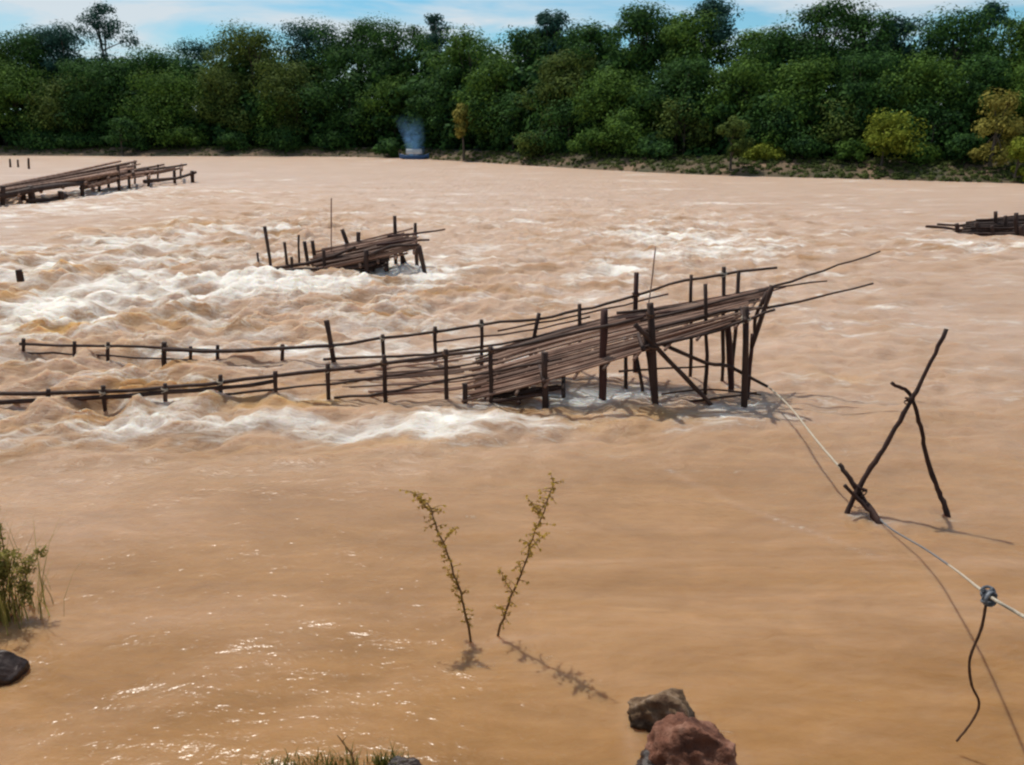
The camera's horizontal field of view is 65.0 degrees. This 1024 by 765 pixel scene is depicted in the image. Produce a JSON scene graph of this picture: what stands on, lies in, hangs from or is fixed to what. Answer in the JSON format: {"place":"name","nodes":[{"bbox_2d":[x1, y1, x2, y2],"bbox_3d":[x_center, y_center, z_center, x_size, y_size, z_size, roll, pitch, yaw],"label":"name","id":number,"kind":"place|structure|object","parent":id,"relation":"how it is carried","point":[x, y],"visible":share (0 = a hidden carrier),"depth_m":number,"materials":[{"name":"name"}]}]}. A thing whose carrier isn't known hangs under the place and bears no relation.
{"place":"outdoors","nodes":[
{"label":"outdoors","id":0,"kind":"place"},
{"bbox_2d":[241,739,412,764],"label":"grass","id":1,"kind":"structure","parent":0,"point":[381,760],"depth_m":6.65,"materials":[{"name":"green plant"}]},
{"bbox_2d":[337,735,356,764],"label":"dry sprig","id":2,"kind":"object","parent":1,"relation":"on","point":[348,749],"visible":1,"depth_m":6.50,"materials":[{"name":"brown plant"}]},
{"bbox_2d":[0,156,1023,764],"bbox_3d":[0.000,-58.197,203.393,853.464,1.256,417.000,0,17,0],"label":"river","id":3,"kind":"structure","parent":0,"point":[256,576],"depth_m":12.14,"materials":[{"name":"liquid"}]},
{"bbox_2d":[0,650,29,685],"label":"rock","id":4,"kind":"object","parent":3,"relation":"in","point":[14,667],"visible":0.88,"depth_m":7.67,"materials":[{"name":"grey stone"}]},
{"bbox_2d":[15,269,24,281],"bbox_3d":[-16.821,-3.200,27.557,0.286,1.348,0.249,0,17,0],"label":"stake","id":5,"kind":"object","parent":3,"relation":"in","point":[19,275],"visible":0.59,"depth_m":27.35,"materials":[{"name":"brown wood"}]},
{"bbox_2d":[0,508,86,635],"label":"shrub","id":6,"kind":"object","parent":3,"relation":"on","point":[8,579],"visible":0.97,"depth_m":8.62,"materials":[{"name":"green plant"}]},
{"bbox_2d":[0,160,196,204],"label":"fish trap","id":7,"kind":"object","parent":3,"relation":"in","point":[86,178],"visible":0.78,"depth_m":67.45,"materials":[{"name":"brown wood"}]},
{"bbox_2d":[256,198,444,273],"bbox_3d":[-6.216,-5.120,30.595,7.192,3.633,2.481,1,17,3],"label":"fish trap","id":8,"kind":"object","parent":3,"relation":"in","point":[367,255],"visible":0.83,"depth_m":30.23,"materials":[{"name":"brown wood"}]},
{"bbox_2d":[387,756,421,764],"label":"rock","id":9,"kind":"object","parent":3,"relation":"in","point":[398,760],"visible":0.96,"depth_m":6.57,"materials":[{"name":"grey stone"}]},
{"bbox_2d":[399,149,428,158],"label":"boat","id":10,"kind":"object","parent":3,"relation":"on","point":[411,151],"visible":0.88,"depth_m":156.76,"materials":[{"name":"blue paint"}]},
{"bbox_2d":[399,489,474,641],"bbox_3d":[-0.724,2.087,8.269,0.871,2.103,0.277,8,19,25],"label":"flooded plant","id":11,"kind":"object","parent":3,"relation":"in","point":[423,506],"visible":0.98,"depth_m":8.09,"materials":[{"name":"green plant"}]},
{"bbox_2d":[0,246,880,411],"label":"fish trap","id":12,"kind":"object","parent":3,"relation":"in","point":[515,378],"visible":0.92,"depth_m":15.56,"materials":[{"name":"brown wood"}]},
{"bbox_2d":[494,471,563,635],"bbox_3d":[0.149,2.007,8.038,0.697,2.393,0.344,0,17,0],"label":"flooded plant","id":13,"kind":"object","parent":3,"relation":"in","point":[536,526],"visible":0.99,"depth_m":7.91,"materials":[{"name":"green plant"}]},
{"bbox_2d":[636,749,654,764],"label":"rock","id":14,"kind":"object","parent":3,"relation":"in","point":[643,759],"visible":0.26,"depth_m":6.59,"materials":[{"name":"grey stone"}]},
{"bbox_2d":[627,688,694,731],"bbox_3d":[1.343,2.937,7.164,0.635,0.460,0.476,0,17,0],"label":"rock","id":15,"kind":"object","parent":3,"relation":"in","point":[646,713],"visible":0.66,"depth_m":7.03,"materials":[{"name":"brown stone"}]},
{"bbox_2d":[645,712,736,764],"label":"rock","id":16,"kind":"object","parent":3,"relation":"in","point":[679,738],"visible":0.99,"depth_m":6.45,"materials":[{"name":"brown stone"}]},
{"bbox_2d":[838,328,950,523],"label":"crossed poles","id":17,"kind":"object","parent":3,"relation":"in","point":[857,495],"visible":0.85,"depth_m":10.88,"materials":[{"name":"brown wood"}]},
{"bbox_2d":[768,386,1023,618],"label":"mooring rope","id":18,"kind":"object","parent":17,"relation":"attached to","point":[989,598],"visible":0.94,"depth_m":7.02,"materials":[{"name":"beige fabric"}]},
{"bbox_2d":[956,605,986,741],"bbox_3d":[3.791,2.382,6.564,0.174,1.325,0.044,0,17,0],"label":"hanging cord","id":19,"kind":"object","parent":18,"relation":"hanging from","point":[969,670],"visible":0.99,"depth_m":6.54,"materials":[{"name":"black fabric"}]},
{"bbox_2d":[925,211,1023,235],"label":"fish trap","id":20,"kind":"object","parent":3,"relation":"in","point":[1007,225],"visible":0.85,"depth_m":41.29,"materials":[{"name":"brown wood"}]},
{"bbox_2d":[0,144,1023,183],"bbox_3d":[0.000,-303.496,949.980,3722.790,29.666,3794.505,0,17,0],"label":"ground","id":21,"kind":"structure","parent":0,"point":[592,163],"depth_m":117.34,"materials":[{"name":"brown soil"}]},
{"bbox_2d":[0,37,51,145],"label":"tree","id":22,"kind":"object","parent":21,"relation":"on","point":[2,55],"visible":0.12,"depth_m":195.87,"materials":[{"name":"green plant"}]},
{"bbox_2d":[0,57,57,136],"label":"tree","id":23,"kind":"object","parent":21,"relation":"on","point":[11,81],"visible":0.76,"depth_m":187.25,"materials":[{"name":"green plant"}]},
{"bbox_2d":[0,26,60,91],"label":"tree","id":24,"kind":"object","parent":21,"relation":"on","point":[36,54],"visible":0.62,"depth_m":194.25,"materials":[{"name":"green plant"}]},
{"bbox_2d":[13,128,77,152],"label":"bush","id":25,"kind":"object","parent":21,"relation":"on","point":[34,141],"visible":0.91,"depth_m":184.86,"materials":[{"name":"green plant"}]},
{"bbox_2d":[4,19,112,82],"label":"tree","id":26,"kind":"object","parent":21,"relation":"on","point":[60,44],"visible":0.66,"depth_m":196.71,"materials":[{"name":"green plant"}]},
{"bbox_2d":[17,72,103,135],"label":"tree","id":27,"kind":"object","parent":21,"relation":"on","point":[49,111],"visible":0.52,"depth_m":186.33,"materials":[{"name":"green plant"}]},
{"bbox_2d":[56,132,106,148],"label":"bush","id":28,"kind":"object","parent":21,"relation":"on","point":[74,141],"visible":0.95,"depth_m":184.36,"materials":[{"name":"green plant"}]},
{"bbox_2d":[53,53,152,137],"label":"tree","id":29,"kind":"object","parent":21,"relation":"on","point":[99,76],"visible":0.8,"depth_m":185.76,"materials":[{"name":"green plant"}]},
{"bbox_2d":[74,0,139,63],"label":"tree","id":30,"kind":"object","parent":21,"relation":"on","point":[108,32],"visible":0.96,"depth_m":199.74,"materials":[{"name":"green plant"}]},
{"bbox_2d":[101,116,150,154],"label":"bush","id":31,"kind":"object","parent":21,"relation":"on","point":[122,128],"visible":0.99,"depth_m":178.57,"materials":[{"name":"green plant"}]},
{"bbox_2d":[56,41,212,144],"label":"tree","id":32,"kind":"object","parent":21,"relation":"on","point":[153,61],"visible":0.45,"depth_m":192.43,"materials":[{"name":"green plant"}]},
{"bbox_2d":[108,64,211,149],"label":"tree","id":33,"kind":"object","parent":21,"relation":"on","point":[170,89],"visible":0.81,"depth_m":183.17,"materials":[{"name":"green plant"}]},
{"bbox_2d":[153,125,208,148],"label":"bush","id":34,"kind":"object","parent":21,"relation":"on","point":[181,137],"visible":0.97,"depth_m":181.40,"materials":[{"name":"green plant"}]},
{"bbox_2d":[162,35,247,72],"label":"tree","id":35,"kind":"object","parent":21,"relation":"on","point":[200,48],"visible":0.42,"depth_m":203.60,"materials":[{"name":"green plant"}]},
{"bbox_2d":[182,65,264,138],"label":"tree","id":36,"kind":"object","parent":21,"relation":"on","point":[226,86],"visible":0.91,"depth_m":183.44,"materials":[{"name":"green plant"}]},
{"bbox_2d":[216,130,252,151],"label":"bush","id":37,"kind":"object","parent":21,"relation":"on","point":[231,140],"visible":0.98,"depth_m":180.02,"materials":[{"name":"green plant"}]},
{"bbox_2d":[199,19,307,91],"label":"tree","id":38,"kind":"object","parent":21,"relation":"on","point":[245,46],"visible":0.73,"depth_m":188.24,"materials":[{"name":"green plant"}]},
{"bbox_2d":[248,90,300,147],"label":"tree","id":39,"kind":"object","parent":21,"relation":"on","point":[270,116],"visible":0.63,"depth_m":181.21,"materials":[{"name":"green plant"}]},
{"bbox_2d":[238,51,337,136],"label":"tree","id":40,"kind":"object","parent":21,"relation":"on","point":[292,75],"visible":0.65,"depth_m":180.98,"materials":[{"name":"green plant"}]},
{"bbox_2d":[266,16,341,93],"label":"tree","id":41,"kind":"object","parent":21,"relation":"on","point":[300,39],"visible":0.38,"depth_m":192.54,"materials":[{"name":"green plant"}]},
{"bbox_2d":[310,130,355,151],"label":"bush","id":42,"kind":"object","parent":21,"relation":"on","point":[332,141],"visible":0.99,"depth_m":178.71,"materials":[{"name":"green plant"}]},
{"bbox_2d":[282,60,398,146],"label":"tree","id":43,"kind":"object","parent":21,"relation":"on","point":[350,119],"visible":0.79,"depth_m":179.51,"materials":[{"name":"green plant"}]},
{"bbox_2d":[295,15,395,84],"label":"tree","id":44,"kind":"object","parent":21,"relation":"on","point":[332,61],"visible":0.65,"depth_m":186.41,"materials":[{"name":"green plant"}]},
{"bbox_2d":[350,70,416,142],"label":"tree","id":45,"kind":"object","parent":21,"relation":"on","point":[384,87],"visible":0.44,"depth_m":174.39,"materials":[{"name":"green plant"}]},
{"bbox_2d":[372,137,399,157],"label":"bush","id":46,"kind":"object","parent":21,"relation":"on","point":[387,146],"visible":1,"depth_m":164.29,"materials":[{"name":"green plant"}]},
{"bbox_2d":[348,11,448,134],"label":"tree","id":47,"kind":"object","parent":21,"relation":"on","point":[417,38],"visible":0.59,"depth_m":179.07,"materials":[{"name":"green plant"}]},
{"bbox_2d":[398,58,474,147],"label":"tree","id":48,"kind":"object","parent":21,"relation":"on","point":[437,91],"visible":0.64,"depth_m":158.50,"materials":[{"name":"green plant"}]},
{"bbox_2d":[423,13,453,54],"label":"tree","id":49,"kind":"object","parent":21,"relation":"on","point":[434,22],"visible":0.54,"depth_m":178.28,"materials":[{"name":"green plant"}]},
{"bbox_2d":[452,103,473,160],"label":"tree","id":50,"kind":"object","parent":21,"relation":"on","point":[459,112],"visible":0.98,"depth_m":143.21,"materials":[{"name":"yellow plant"}]},
{"bbox_2d":[413,23,519,144],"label":"tree","id":51,"kind":"object","parent":21,"relation":"on","point":[453,51],"visible":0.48,"depth_m":160.10,"materials":[{"name":"green plant"}]},
{"bbox_2d":[452,48,545,135],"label":"tree","id":52,"kind":"object","parent":21,"relation":"on","point":[492,80],"visible":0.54,"depth_m":142.89,"materials":[{"name":"green plant"}]},
{"bbox_2d":[463,85,547,149],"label":"tree","id":53,"kind":"object","parent":21,"relation":"on","point":[504,126],"visible":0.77,"depth_m":140.02,"materials":[{"name":"green plant"}]},
{"bbox_2d":[0,33,1023,160],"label":"forest","id":54,"kind":"object","parent":21,"relation":"on","point":[441,137],"visible":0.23,"depth_m":165.94,"materials":[{"name":"green plant"}]},
{"bbox_2d":[0,144,1023,182],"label":"bank scrub","id":55,"kind":"object","parent":21,"relation":"on","point":[815,162],"visible":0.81,"depth_m":100.14,"materials":[{"name":"plant"}]},
{"bbox_2d":[466,25,568,89],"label":"tree","id":56,"kind":"object","parent":21,"relation":"on","point":[516,39],"visible":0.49,"depth_m":147.13,"materials":[{"name":"green plant"}]},
{"bbox_2d":[512,131,557,159],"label":"bush","id":57,"kind":"object","parent":21,"relation":"on","point":[526,149],"visible":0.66,"depth_m":128.72,"materials":[{"name":"green plant"}]},
{"bbox_2d":[512,8,586,72],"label":"tree","id":58,"kind":"object","parent":21,"relation":"on","point":[556,22],"visible":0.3,"depth_m":145.17,"materials":[{"name":"green plant"}]},
{"bbox_2d":[520,96,604,154],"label":"tree","id":59,"kind":"object","parent":21,"relation":"on","point":[553,140],"visible":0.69,"depth_m":125.58,"materials":[{"name":"green plant"}]},
{"bbox_2d":[514,47,611,134],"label":"tree","id":60,"kind":"object","parent":21,"relation":"on","point":[565,74],"visible":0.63,"depth_m":128.51,"materials":[{"name":"green plant"}]},
{"bbox_2d":[553,16,633,83],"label":"tree","id":61,"kind":"object","parent":21,"relation":"on","point":[591,35],"visible":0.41,"depth_m":131.21,"materials":[{"name":"green plant"}]},
{"bbox_2d":[565,126,622,156],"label":"bush","id":62,"kind":"object","parent":21,"relation":"on","point":[598,139],"visible":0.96,"depth_m":117.31,"materials":[{"name":"green plant"}]},
{"bbox_2d":[570,64,668,133],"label":"tree","id":63,"kind":"object","parent":21,"relation":"on","point":[599,94],"visible":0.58,"depth_m":118.89,"materials":[{"name":"green plant"}]},
{"bbox_2d":[587,103,657,156],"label":"tree","id":64,"kind":"object","parent":21,"relation":"on","point":[621,123],"visible":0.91,"depth_m":114.29,"materials":[{"name":"green plant"}]},
{"bbox_2d":[601,0,696,87],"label":"tree","id":65,"kind":"object","parent":21,"relation":"on","point":[640,21],"visible":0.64,"depth_m":121.58,"materials":[{"name":"green plant"}]},
{"bbox_2d":[633,135,676,160],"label":"bush","id":66,"kind":"object","parent":21,"relation":"on","point":[659,148],"visible":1,"depth_m":109.32,"materials":[{"name":"green plant"}]},
{"bbox_2d":[618,8,721,92],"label":"tree","id":67,"kind":"object","parent":21,"relation":"on","point":[679,31],"visible":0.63,"depth_m":116.73,"materials":[{"name":"green plant"}]},
{"bbox_2d":[629,50,741,154],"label":"tree","id":68,"kind":"object","parent":21,"relation":"on","point":[676,71],"visible":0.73,"depth_m":110.81,"materials":[{"name":"green plant"}]},
{"bbox_2d":[649,95,733,154],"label":"tree","id":69,"kind":"object","parent":21,"relation":"on","point":[701,133],"visible":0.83,"depth_m":109.23,"materials":[{"name":"green plant"}]},
{"bbox_2d":[667,0,744,63],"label":"tree","id":70,"kind":"object","parent":21,"relation":"on","point":[723,32],"visible":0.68,"depth_m":119.30,"materials":[{"name":"green plant"}]},
{"bbox_2d":[683,55,782,139],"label":"tree","id":71,"kind":"object","parent":21,"relation":"on","point":[739,71],"visible":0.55,"depth_m":106.92,"materials":[{"name":"green plant"}]},
{"bbox_2d":[715,116,755,170],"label":"tree","id":72,"kind":"object","parent":21,"relation":"on","point":[738,149],"visible":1,"depth_m":97.07,"materials":[{"name":"green plant"}]},
{"bbox_2d":[713,25,811,92],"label":"tree","id":73,"kind":"object","parent":21,"relation":"on","point":[741,45],"visible":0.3,"depth_m":113.55,"materials":[{"name":"green plant"}]},
{"bbox_2d":[743,142,785,160],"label":"bush","id":74,"kind":"object","parent":21,"relation":"on","point":[757,152],"visible":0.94,"depth_m":100.00,"materials":[{"name":"green plant"}]},
{"bbox_2d":[735,94,814,148],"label":"tree","id":75,"kind":"object","parent":21,"relation":"on","point":[780,120],"visible":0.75,"depth_m":100.99,"materials":[{"name":"green plant"}]},
{"bbox_2d":[737,53,842,155],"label":"tree","id":76,"kind":"object","parent":21,"relation":"on","point":[800,80],"visible":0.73,"depth_m":101.75,"materials":[{"name":"green plant"}]},
{"bbox_2d":[776,135,830,158],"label":"bush","id":77,"kind":"object","parent":21,"relation":"on","point":[805,147],"visible":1,"depth_m":98.03,"materials":[{"name":"green plant"}]},
{"bbox_2d":[741,0,891,82],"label":"tree","id":78,"kind":"object","parent":21,"relation":"on","point":[824,15],"visible":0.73,"depth_m":107.37,"materials":[{"name":"green plant"}]},
{"bbox_2d":[810,96,873,158],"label":"tree","id":79,"kind":"object","parent":21,"relation":"on","point":[843,134],"visible":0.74,"depth_m":98.80,"materials":[{"name":"green plant"}]},
{"bbox_2d":[801,48,906,144],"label":"tree","id":80,"kind":"object","parent":21,"relation":"on","point":[866,67],"visible":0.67,"depth_m":98.27,"materials":[{"name":"green plant"}]},
{"bbox_2d":[797,4,910,89],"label":"tree","id":81,"kind":"object","parent":21,"relation":"on","point":[865,22],"visible":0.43,"depth_m":106.11,"materials":[{"name":"green plant"}]},
{"bbox_2d":[829,138,879,161],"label":"bush","id":82,"kind":"object","parent":21,"relation":"on","point":[849,150],"visible":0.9,"depth_m":95.50,"materials":[{"name":"green plant"}]},
{"bbox_2d":[862,108,931,165],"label":"tree","id":83,"kind":"object","parent":21,"relation":"on","point":[885,140],"visible":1,"depth_m":91.13,"materials":[{"name":"green plant"}]},
{"bbox_2d":[868,9,953,84],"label":"tree","id":84,"kind":"object","parent":21,"relation":"on","point":[900,27],"visible":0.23,"depth_m":108.54,"materials":[{"name":"green plant"}]},
{"bbox_2d":[900,140,942,166],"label":"bush","id":85,"kind":"object","parent":21,"relation":"on","point":[930,153],"visible":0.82,"depth_m":91.79,"materials":[{"name":"green plant"}]},
{"bbox_2d":[871,47,978,129],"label":"tree","id":86,"kind":"object","parent":21,"relation":"on","point":[922,77],"visible":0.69,"depth_m":95.00,"materials":[{"name":"green plant"}]},
{"bbox_2d":[882,95,983,156],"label":"tree","id":87,"kind":"object","parent":21,"relation":"on","point":[935,110],"visible":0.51,"depth_m":93.58,"materials":[{"name":"green plant"}]},
{"bbox_2d":[891,0,1020,83],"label":"tree","id":88,"kind":"object","parent":21,"relation":"on","point":[967,30],"visible":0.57,"depth_m":101.23,"materials":[{"name":"green plant"}]},
{"bbox_2d":[944,132,989,162],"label":"bush","id":89,"kind":"object","parent":21,"relation":"on","point":[961,145],"visible":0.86,"depth_m":89.17,"materials":[{"name":"green plant"}]},
{"bbox_2d":[919,49,1017,149],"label":"tree","id":90,"kind":"object","parent":21,"relation":"on","point":[988,72],"visible":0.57,"depth_m":92.63,"materials":[{"name":"green plant"}]},
{"bbox_2d":[948,0,1016,51],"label":"tree","id":91,"kind":"object","parent":21,"relation":"on","point":[993,6],"visible":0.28,"depth_m":105.21,"materials":[{"name":"green plant"}]},
{"bbox_2d":[965,11,1023,87],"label":"tree","id":92,"kind":"object","parent":21,"relation":"on","point":[1017,36],"visible":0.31,"depth_m":100.08,"materials":[{"name":"green plant"}]},
{"bbox_2d":[968,87,1023,168],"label":"tree","id":93,"kind":"object","parent":21,"relation":"on","point":[1004,123],"visible":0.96,"depth_m":85.75,"materials":[{"name":"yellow plant"}]},
{"bbox_2d":[974,61,1023,139],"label":"tree","id":94,"kind":"object","parent":21,"relation":"on","point":[1017,80],"visible":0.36,"depth_m":90.42,"materials":[{"name":"green plant"}]},
{"bbox_2d":[1006,136,1023,181],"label":"bush","id":95,"kind":"object","parent":21,"relation":"on","point":[1016,150],"visible":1,"depth_m":82.21,"materials":[{"name":"green plant"}]},
{"bbox_2d":[0,0,1023,110],"label":"sky","id":96,"kind":"structure","parent":0,"point":[155,22],"materials":[{"name":"blue"}]}
]}

